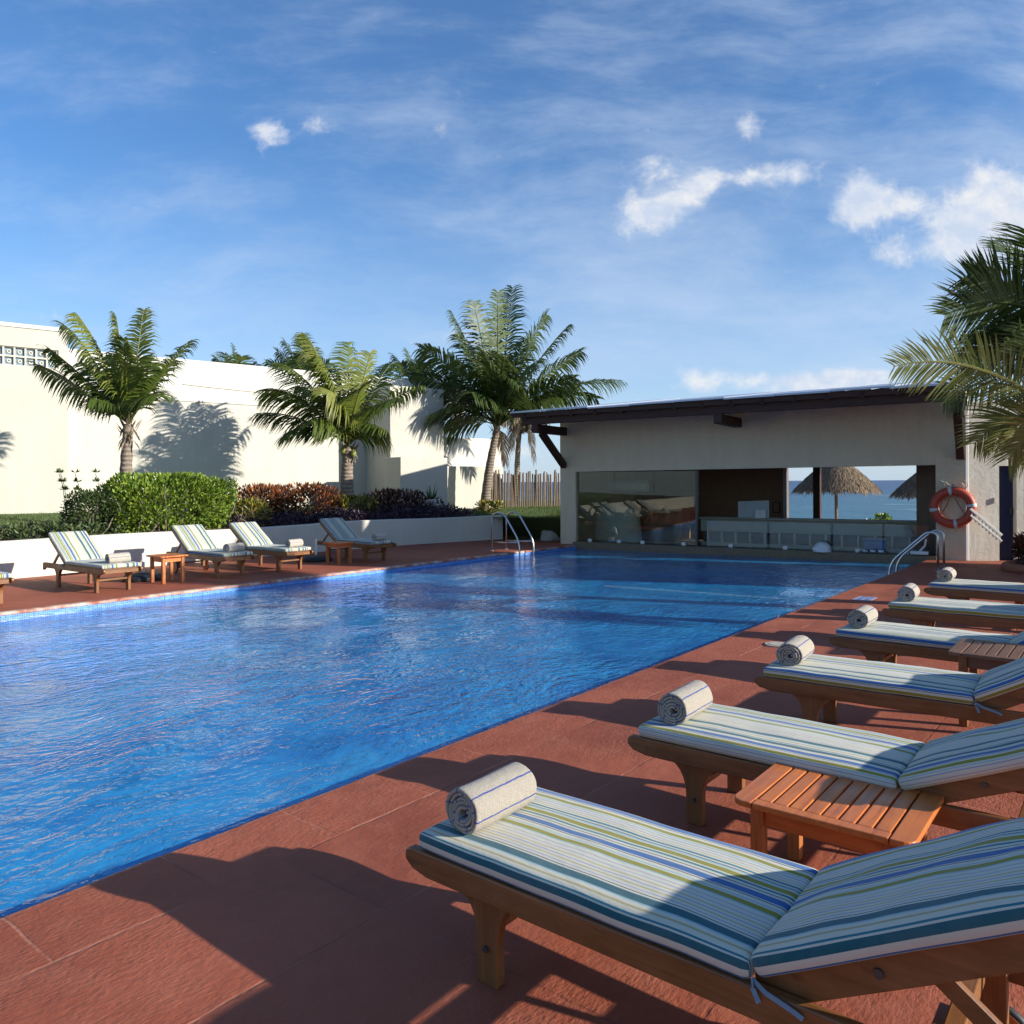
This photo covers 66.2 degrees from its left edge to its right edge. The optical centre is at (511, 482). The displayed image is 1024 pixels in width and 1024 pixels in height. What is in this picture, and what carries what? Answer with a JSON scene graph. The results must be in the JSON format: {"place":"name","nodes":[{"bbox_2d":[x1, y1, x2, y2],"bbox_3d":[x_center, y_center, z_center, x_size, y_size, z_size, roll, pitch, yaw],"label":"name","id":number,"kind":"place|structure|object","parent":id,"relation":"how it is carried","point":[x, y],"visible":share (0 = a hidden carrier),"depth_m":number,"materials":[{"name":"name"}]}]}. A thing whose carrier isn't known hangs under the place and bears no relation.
{"place":"outdoors","nodes":[
{"label":"outdoors","id":0,"kind":"place"},
{"bbox_2d":[0,515,485,540],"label":"soil bed","id":1,"kind":"object","parent":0,"point":[160,530],"visible":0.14,"depth_m":16.66,"materials":[{"name":"brown soil"}]},
{"bbox_2d":[0,519,100,539],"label":"leafy ground cover","id":2,"kind":"object","parent":1,"relation":"on","point":[42,530],"visible":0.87,"depth_m":14.71,"materials":[{"name":"green plant"}]},
{"bbox_2d":[54,468,131,534],"bbox_3d":[-8.360,0.411,15.594,1.226,1.395,1.296,0,0,38],"label":"shrub","id":3,"kind":"object","parent":1,"relation":"on","point":[86,496],"visible":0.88,"depth_m":15.45,"materials":[{"name":"green plant"}]},
{"bbox_2d":[27,307,199,493],"bbox_3d":[-8.897,-1.400,17.321,4.161,5.003,2.535,0,0,-1],"label":"palm tree","id":4,"kind":"object","parent":1,"relation":"on","point":[127,384],"visible":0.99,"depth_m":17.17,"materials":[{"name":"green plant"}]},
{"bbox_2d":[93,471,238,533],"bbox_3d":[-7.416,0.441,16.964,1.690,1.396,2.926,0,0,38],"label":"hedge","id":5,"kind":"object","parent":1,"relation":"on","point":[191,488],"visible":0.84,"depth_m":16.54,"materials":[{"name":"green plant"}]},
{"bbox_2d":[228,496,273,525],"bbox_3d":[-6.065,0.727,18.085,1.158,0.848,0.993,0,0,38],"label":"croton","id":6,"kind":"object","parent":1,"relation":"on","point":[241,505],"visible":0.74,"depth_m":17.97,"materials":[{"name":"yellow plant"}]},
{"bbox_2d":[230,482,300,518],"bbox_3d":[-6.247,0.546,19.672,1.543,1.142,1.679,0,0,38],"label":"croton","id":7,"kind":"object","parent":1,"relation":"on","point":[266,492],"visible":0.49,"depth_m":19.51,"materials":[{"name":"red plant"}]},
{"bbox_2d":[268,481,344,514],"bbox_3d":[-5.363,0.523,20.663,1.560,1.174,1.988,0,0,38],"label":"croton","id":8,"kind":"object","parent":1,"relation":"on","point":[322,489],"visible":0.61,"depth_m":20.41,"materials":[{"name":"red plant"}]},
{"bbox_2d":[247,332,425,506],"bbox_3d":[-4.814,-1.505,21.463,4.631,5.078,3.294,0,0,20],"label":"palm tree","id":9,"kind":"object","parent":1,"relation":"on","point":[337,411],"visible":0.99,"depth_m":21.26,"materials":[{"name":"green plant"}]},
{"bbox_2d":[216,497,479,527],"bbox_3d":[-4.484,0.673,20.614,7.830,0.905,2.503,0,0,-45],"label":"ground cover","id":10,"kind":"object","parent":1,"relation":"on","point":[302,517],"visible":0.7,"depth_m":20.59,"materials":[{"name":"purple plant"}]},
{"bbox_2d":[321,492,380,518],"bbox_3d":[-4.364,0.682,21.322,1.230,0.889,1.463,0,0,38],"label":"croton","id":11,"kind":"object","parent":1,"relation":"on","point":[347,498],"visible":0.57,"depth_m":21.12,"materials":[{"name":"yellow plant"}]},
{"bbox_2d":[361,487,430,518],"bbox_3d":[-3.313,0.623,22.329,1.444,1.047,2.021,0,0,38],"label":"croton","id":12,"kind":"object","parent":1,"relation":"on","point":[390,496],"visible":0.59,"depth_m":22.07,"materials":[{"name":"red plant"}]},
{"bbox_2d":[423,499,439,510],"bbox_3d":[-2.423,0.746,23.600,0.520,0.470,0.520,0,0,38],"label":"plant pot","id":13,"kind":"object","parent":1,"relation":"on","point":[431,500],"visible":0.34,"depth_m":23.39,"materials":[{"name":"white paint"}]},
{"bbox_2d":[421,486,441,498],"bbox_3d":[-2.484,0.294,23.570,0.668,0.575,0.980,0,0,-20],"label":"agave","id":14,"kind":"object","parent":13,"relation":"in","point":[430,494],"visible":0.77,"depth_m":23.58,"materials":[{"name":"green plant"}]},
{"bbox_2d":[0,500,560,541],"bbox_3d":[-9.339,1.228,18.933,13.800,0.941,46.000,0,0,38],"label":"lawn","id":15,"kind":"structure","parent":0,"point":[536,526],"depth_m":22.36,"materials":[{"name":"plant"}]},
{"bbox_2d":[0,321,502,513],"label":"wall","id":16,"kind":"structure","parent":15,"relation":"on","point":[201,426],"depth_m":23.20,"materials":[{"name":"beige paint"}]},
{"bbox_2d":[0,345,57,368],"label":"window","id":17,"kind":"structure","parent":16,"relation":"in","point":[9,355],"depth_m":20.24,"materials":[{"name":"white concrete"}]},
{"bbox_2d":[261,332,336,370],"bbox_3d":[-8.134,-2.489,30.018,2.892,6.589,1.754,0,0,-10],"label":"palm tree","id":18,"kind":"object","parent":15,"relation":"on","point":[291,361],"visible":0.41,"depth_m":29.98,"materials":[{"name":"green plant"}]},
{"bbox_2d":[376,343,442,381],"bbox_3d":[-3.909,-2.356,30.992,2.892,6.281,1.913,0,0,5],"label":"palm tree","id":19,"kind":"object","parent":15,"relation":"on","point":[407,366],"visible":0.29,"depth_m":30.64,"materials":[{"name":"green plant"}]},
{"bbox_2d":[475,499,505,512],"bbox_3d":[-0.751,0.819,26.672,1.167,0.549,0.828,0,0,38],"label":"croton","id":20,"kind":"object","parent":15,"relation":"on","point":[497,507],"visible":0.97,"depth_m":26.54,"materials":[{"name":"yellow plant"}]},
{"bbox_2d":[404,285,628,509],"bbox_3d":[-0.111,-2.905,26.851,7.966,8.135,4.052,0,0,14],"label":"palm tree","id":21,"kind":"object","parent":15,"relation":"on","point":[497,378],"visible":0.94,"depth_m":26.91,"materials":[{"name":"green plant"}]},
{"bbox_2d":[491,470,559,507],"bbox_3d":[-0.256,0.273,28.918,4.477,1.471,0.165,0,0,-17],"label":"stick fence","id":22,"kind":"object","parent":15,"relation":"on","point":[547,496],"visible":0.59,"depth_m":29.14,"materials":[{"name":"brown wood"}]},
{"bbox_2d":[0,549,914,917],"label":"pool water","id":23,"kind":"structure","parent":0,"point":[134,735],"depth_m":7.16,"materials":[{"name":"blue liquid"}]},
{"bbox_2d":[0,536,1023,1023],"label":"pool deck","id":24,"kind":"structure","parent":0,"point":[332,906],"depth_m":3.17,"materials":[{"name":"red tile"}]},
{"bbox_2d":[0,571,13,603],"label":"sun lounger","id":25,"kind":"object","parent":24,"relation":"on","point":[6,578],"visible":1,"depth_m":10.73,"materials":[{"name":"brown wood"}]},
{"bbox_2d":[43,531,142,592],"bbox_3d":[-6.706,1.248,12.521,2.044,0.872,0.635,0,0,37],"label":"sun lounger","id":26,"kind":"object","parent":24,"relation":"on","point":[78,552],"visible":0.98,"depth_m":12.58,"materials":[{"name":"white fabric"}]},
{"bbox_2d":[105,552,130,563],"bbox_3d":[-6.049,1.163,12.062,0.170,0.154,0.359,0,0,36],"label":"rolled towel","id":27,"kind":"object","parent":26,"relation":"on","point":[117,557],"visible":1,"depth_m":11.99,"materials":[{"name":"white fabric"}]},
{"bbox_2d":[121,553,160,581],"bbox_3d":[-6.343,1.452,13.505,0.680,0.460,0.680,0,0,38],"label":"parasol base","id":28,"kind":"object","parent":24,"relation":"on","point":[142,576],"visible":0.62,"depth_m":13.33,"materials":[{"name":"black concrete"}]},
{"bbox_2d":[146,553,187,583],"bbox_3d":[-5.777,1.449,13.162,0.520,0.460,0.500,0,0,38],"label":"side table","id":29,"kind":"object","parent":24,"relation":"on","point":[170,558],"visible":1,"depth_m":13.11,"materials":[{"name":"orange wood"}]},
{"bbox_2d":[166,524,254,577],"bbox_3d":[-5.547,1.249,14.396,2.044,0.886,0.640,0,0,40],"label":"sun lounger","id":30,"kind":"object","parent":24,"relation":"on","point":[195,541],"visible":0.91,"depth_m":14.45,"materials":[{"name":"white fabric"}]},
{"bbox_2d":[223,543,244,551],"bbox_3d":[-4.920,1.157,13.898,0.171,0.155,0.357,0,0,33],"label":"rolled towel","id":31,"kind":"object","parent":30,"relation":"on","point":[232,547],"visible":1,"depth_m":13.82,"materials":[{"name":"white fabric"}]},
{"bbox_2d":[0,515,502,578],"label":"planter wall","id":32,"kind":"structure","parent":24,"relation":"on","point":[25,558],"depth_m":17.87,"materials":[{"name":"beige paint"}]},
{"bbox_2d":[229,522,312,571],"bbox_3d":[-4.768,1.238,15.311,2.044,0.872,0.635,0,0,37],"label":"sun lounger","id":33,"kind":"object","parent":24,"relation":"on","point":[253,537],"visible":0.94,"depth_m":15.24,"materials":[{"name":"white fabric"}]},
{"bbox_2d":[285,539,302,547],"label":"rolled towel","id":34,"kind":"object","parent":33,"relation":"on","point":[290,543],"visible":1,"depth_m":14.75,"materials":[{"name":"white fabric"}]},
{"bbox_2d":[0,546,575,619],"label":"pool basin","id":35,"kind":"object","parent":24,"relation":"in","point":[44,612],"depth_m":12.82,"materials":[{"name":"tile"}]},
{"bbox_2d":[302,539,331,561],"bbox_3d":[-4.161,1.441,16.665,0.680,0.460,0.680,0,0,38],"label":"parasol base","id":36,"kind":"object","parent":24,"relation":"on","point":[315,557],"visible":0.8,"depth_m":16.43,"materials":[{"name":"black concrete"}]},
{"bbox_2d":[323,541,353,564],"bbox_3d":[-3.545,1.448,16.064,0.500,0.440,0.460,0,0,38],"label":"side table","id":37,"kind":"object","parent":24,"relation":"on","point":[338,545],"visible":1,"depth_m":16.00,"materials":[{"name":"orange wood"}]},
{"bbox_2d":[314,518,395,561],"bbox_3d":[-3.405,1.231,16.960,2.044,0.872,0.635,0,0,40],"label":"sun lounger","id":38,"kind":"object","parent":24,"relation":"on","point":[337,529],"visible":0.82,"depth_m":17.03,"materials":[{"name":"fabric"}]},
{"bbox_2d":[371,533,386,540],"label":"rolled towel","id":39,"kind":"object","parent":38,"relation":"on","point":[378,536],"visible":1,"depth_m":16.35,"materials":[{"name":"white fabric"}]},
{"bbox_2d":[490,511,534,556],"bbox_3d":[0.015,1.681,18.810,0.929,1.938,0.650,0,0,38],"label":"pool ladder","id":40,"kind":"object","parent":24,"relation":"attached to","point":[512,541],"visible":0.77,"depth_m":18.84,"materials":[{"name":"metal"}]},
{"bbox_2d":[540,530,559,540],"bbox_3d":[1.165,1.431,22.291,0.750,0.546,0.771,0,0,7],"label":"boulder","id":41,"kind":"object","parent":24,"relation":"on","point":[548,535],"visible":0.3,"depth_m":21.99,"materials":[{"name":"stone"}]},
{"bbox_2d":[406,787,1023,1023],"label":"sun lounger","id":42,"kind":"object","parent":24,"relation":"on","point":[721,923],"visible":0.94,"depth_m":2.14,"materials":[{"name":"white fabric"}]},
{"bbox_2d":[446,762,536,834],"bbox_3d":[-0.070,1.133,2.835,0.170,0.154,0.359,0,0,38],"label":"rolled towel","id":43,"kind":"object","parent":42,"relation":"on","point":[476,805],"visible":1,"depth_m":2.75,"materials":[{"name":"white fabric"}]},
{"bbox_2d":[510,381,967,563],"bbox_3d":[5.853,0.002,19.898,9.894,5.237,6.410,0,0,32],"label":"pool bar","id":44,"kind":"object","parent":24,"relation":"on","point":[679,475],"visible":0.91,"depth_m":18.90,"materials":[{"name":"paint"}]},
{"bbox_2d":[773,502,779,512],"bbox_3d":[7.490,0.719,22.256,0.200,0.300,0.030,0,0,32],"label":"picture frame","id":45,"kind":"object","parent":44,"relation":"attached to","point":[776,507],"visible":1,"depth_m":22.25,"materials":[{"name":"black"}]},
{"bbox_2d":[783,468,787,517],"bbox_3d":[7.735,0.212,22.203,0.100,1.722,0.150,0,0,32],"label":"window frame","id":46,"kind":"structure","parent":44,"relation":"in","point":[785,470],"depth_m":22.15,"materials":[{"name":"grey plastic"}]},
{"bbox_2d":[858,550,887,553],"bbox_3d":[7.773,1.497,16.912,0.560,0.068,0.160,0,0,32],"label":"serving tray","id":47,"kind":"object","parent":44,"relation":"on","point":[874,551],"visible":1,"depth_m":16.85,"materials":[{"name":"metal"}]},
{"bbox_2d":[863,538,886,551],"bbox_3d":[7.943,1.383,17.194,0.460,0.308,0.280,0,0,32],"label":"cooler box","id":48,"kind":"object","parent":44,"relation":"on","point":[876,544],"visible":0.84,"depth_m":17.09,"materials":[{"name":"blue plastic"}]},
{"bbox_2d":[929,481,976,527],"bbox_3d":[9.012,0.458,16.060,0.852,0.973,0.212,0,0,32],"label":"lifebuoy","id":49,"kind":"object","parent":44,"relation":"hanging from","point":[967,497],"visible":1,"depth_m":16.00,"materials":[{"name":"orange plastic"}]},
{"bbox_2d":[765,641,784,647],"bbox_3d":[2.664,1.629,7.880,0.240,0.018,0.240,0,0,38],"label":"floor drain","id":50,"kind":"object","parent":24,"relation":"on","point":[774,644],"visible":0.66,"depth_m":7.86,"materials":[{"name":"metal"}]},
{"bbox_2d":[627,703,1023,830],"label":"sun lounger","id":51,"kind":"object","parent":24,"relation":"on","point":[737,746],"visible":0.87,"depth_m":3.52,"materials":[{"name":"white fabric"}]},
{"bbox_2d":[658,680,712,724],"bbox_3d":[0.892,1.129,4.035,0.170,0.154,0.359,0,0,36],"label":"rolled towel","id":52,"kind":"object","parent":51,"relation":"on","point":[684,703],"visible":1,"depth_m":3.93,"materials":[{"name":"white fabric"}]},
{"bbox_2d":[735,762,943,860],"bbox_3d":[1.300,1.444,3.119,0.660,0.400,0.570,0,0,38],"label":"side table","id":53,"kind":"object","parent":24,"relation":"on","point":[797,804],"visible":0.86,"depth_m":3.04,"materials":[{"name":"orange wood"}]},
{"bbox_2d":[851,596,876,600],"bbox_3d":[4.914,1.622,10.949,0.240,0.007,0.400,0,0,38],"label":"depth marker","id":54,"kind":"object","parent":24,"relation":"on","point":[863,598],"visible":1,"depth_m":10.93,"materials":[{"name":"tile"}]},
{"bbox_2d":[754,654,1023,723],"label":"sun lounger","id":55,"kind":"object","parent":24,"relation":"on","point":[813,684],"visible":0.96,"depth_m":4.75,"materials":[{"name":"white fabric"}]},
{"bbox_2d":[776,635,813,665],"bbox_3d":[1.893,1.123,5.245,0.171,0.155,0.357,0,0,33],"label":"rolled towel","id":56,"kind":"object","parent":55,"relation":"on","point":[795,650],"visible":1,"depth_m":5.13,"materials":[{"name":"white fabric"}]},
{"bbox_2d":[888,530,944,574],"bbox_3d":[7.480,1.699,14.534,0.919,1.628,0.650,0,0,38],"label":"pool ladder","id":57,"kind":"object","parent":24,"relation":"attached to","point":[904,552],"visible":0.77,"depth_m":14.48,"materials":[{"name":"metal"}]},
{"bbox_2d":[828,621,1023,663],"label":"sun lounger","id":58,"kind":"object","parent":24,"relation":"on","point":[881,641],"visible":0.69,"depth_m":6.17,"materials":[{"name":"white fabric"}]},
{"bbox_2d":[847,605,877,627],"bbox_3d":[2.923,1.118,6.542,0.170,0.154,0.359,0,0,37],"label":"rolled towel","id":59,"kind":"object","parent":58,"relation":"on","point":[863,616],"visible":1,"depth_m":6.43,"materials":[{"name":"white fabric"}]},
{"bbox_2d":[880,320,1023,480],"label":"palm tree","id":60,"kind":"object","parent":24,"relation":"on","point":[1006,423],"visible":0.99,"depth_m":8.65,"materials":[{"name":"green plant"}]},
{"bbox_2d":[882,596,1023,629],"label":"sun lounger","id":61,"kind":"object","parent":24,"relation":"on","point":[924,611],"visible":0.92,"depth_m":7.51,"materials":[{"name":"white fabric"}]},
{"bbox_2d":[897,583,919,601],"bbox_3d":[4.009,1.113,7.938,0.170,0.154,0.359,0,0,34],"label":"rolled towel","id":62,"kind":"object","parent":61,"relation":"on","point":[908,592],"visible":1,"depth_m":7.81,"materials":[{"name":"white fabric"}]},
{"bbox_2d":[924,221,1023,384],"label":"palm tree","id":63,"kind":"object","parent":24,"relation":"on","point":[980,278],"visible":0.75,"depth_m":9.64,"materials":[{"name":"green plant"}]},
{"bbox_2d":[924,579,1023,601],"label":"sun lounger","id":64,"kind":"object","parent":24,"relation":"on","point":[961,589],"visible":0.81,"depth_m":9.02,"materials":[{"name":"white fabric"}]},
{"bbox_2d":[937,567,956,581],"bbox_3d":[5.214,1.106,9.421,0.171,0.155,0.357,0,0,36],"label":"rolled towel","id":65,"kind":"object","parent":64,"relation":"on","point":[946,574],"visible":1,"depth_m":9.30,"materials":[{"name":"white fabric"}]},
{"bbox_2d":[948,638,1023,726],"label":"side table","id":66,"kind":"object","parent":24,"relation":"on","point":[974,655],"visible":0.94,"depth_m":5.25,"materials":[{"name":"brown wood"}]},
{"bbox_2d":[965,401,1023,560],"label":"side building","id":67,"kind":"structure","parent":24,"relation":"on","point":[996,492],"depth_m":16.00,"materials":[{"name":"white paint"}]},
{"bbox_2d":[969,508,1002,542],"bbox_3d":[9.519,0.868,15.775,0.626,0.704,0.040,0,0,6],"label":"rescue ladder","id":68,"kind":"object","parent":67,"relation":"attached to","point":[993,528],"visible":1,"depth_m":15.76,"materials":[{"name":"white plastic"}]},
{"bbox_2d":[999,466,1012,559],"bbox_3d":[10.084,0.634,16.079,0.336,1.931,0.105,0,0,6],"label":"door","id":69,"kind":"structure","parent":67,"relation":"in","point":[1005,484],"depth_m":16.08,"materials":[{"name":"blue paint"}]},
{"bbox_2d":[1000,560,1023,573],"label":"planter box","id":70,"kind":"object","parent":24,"relation":"on","point":[1011,566],"visible":0.87,"depth_m":14.01,"materials":[{"name":"ceramic"}]},
{"bbox_2d":[1008,531,1023,563],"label":"croton","id":71,"kind":"object","parent":70,"relation":"in","point":[1017,545],"visible":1,"depth_m":14.06,"materials":[{"name":"red plant"}]},
{"bbox_2d":[0,0,1023,481],"label":"sky","id":72,"kind":"structure","parent":0,"point":[716,197],"materials":[{"name":"blue"}]},
{"bbox_2d":[503,480,915,519],"bbox_3d":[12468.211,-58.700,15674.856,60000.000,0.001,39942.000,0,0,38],"label":"sea","id":73,"kind":"structure","parent":0,"point":[857,506],"depth_m":122.83,"materials":[{"name":"liquid"}]},
{"bbox_2d":[738,500,768,517],"bbox_3d":[6.213,0.723,20.220,0.774,0.513,0.178,0,0,43],"label":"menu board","id":74,"kind":"object","parent":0,"point":[753,509],"visible":0.76,"depth_m":20.21,"materials":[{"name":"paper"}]},
{"bbox_2d":[812,541,831,551],"bbox_3d":[6.891,1.426,17.441,0.390,0.230,0.402,0,0,38],"label":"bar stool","id":75,"kind":"object","parent":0,"point":[821,546],"visible":1,"depth_m":17.31,"materials":[{"name":"white fabric"}]},
{"bbox_2d":[910,539,928,554],"bbox_3d":[8.535,1.353,16.449,0.340,0.329,0.180,0,0,32],"label":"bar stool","id":76,"kind":"object","parent":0,"point":[920,552],"visible":1,"depth_m":16.40,"materials":[{"name":"plastic"}]},
{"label":"beach","id":77,"kind":"structure","parent":0,"visible":0},
{"bbox_2d":[210,343,261,365],"bbox_3d":[-10.861,-2.332,31.048,2.357,6.301,1.777,0,0,5],"label":"palm tree","id":78,"kind":"object","parent":77,"relation":"on","point":[237,358],"visible":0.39,"depth_m":30.83,"materials":[{"name":"green plant"}]},
{"bbox_2d":[501,403,550,504],"bbox_3d":[0.454,-1.118,32.952,2.791,6.144,1.739,0,0,-38],"label":"palm tree","id":79,"kind":"object","parent":77,"relation":"on","point":[516,429],"visible":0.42,"depth_m":32.82,"materials":[{"name":"green plant"}]},
{"bbox_2d":[790,467,883,518],"bbox_3d":[12.801,0.639,31.001,3.507,3.285,3.511,0,0,38],"label":"beach umbrella","id":80,"kind":"object","parent":77,"relation":"on","point":[835,481],"visible":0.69,"depth_m":30.03,"materials":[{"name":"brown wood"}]},
{"bbox_2d":[874,512,892,519],"bbox_3d":[12.336,1.414,26.033,0.783,0.874,0.716,0,0,21],"label":"sea grape","id":81,"kind":"object","parent":77,"relation":"on","point":[884,516],"visible":0.29,"depth_m":25.98,"materials":[{"name":"green plant"}]},
{"bbox_2d":[888,473,915,501],"bbox_3d":[14.485,0.766,26.997,2.866,2.840,2.849,0,0,38],"label":"beach umbrella","id":82,"kind":"object","parent":77,"relation":"on","point":[906,489],"visible":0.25,"depth_m":26.75,"materials":[{"name":"brown plant"}]}
]}

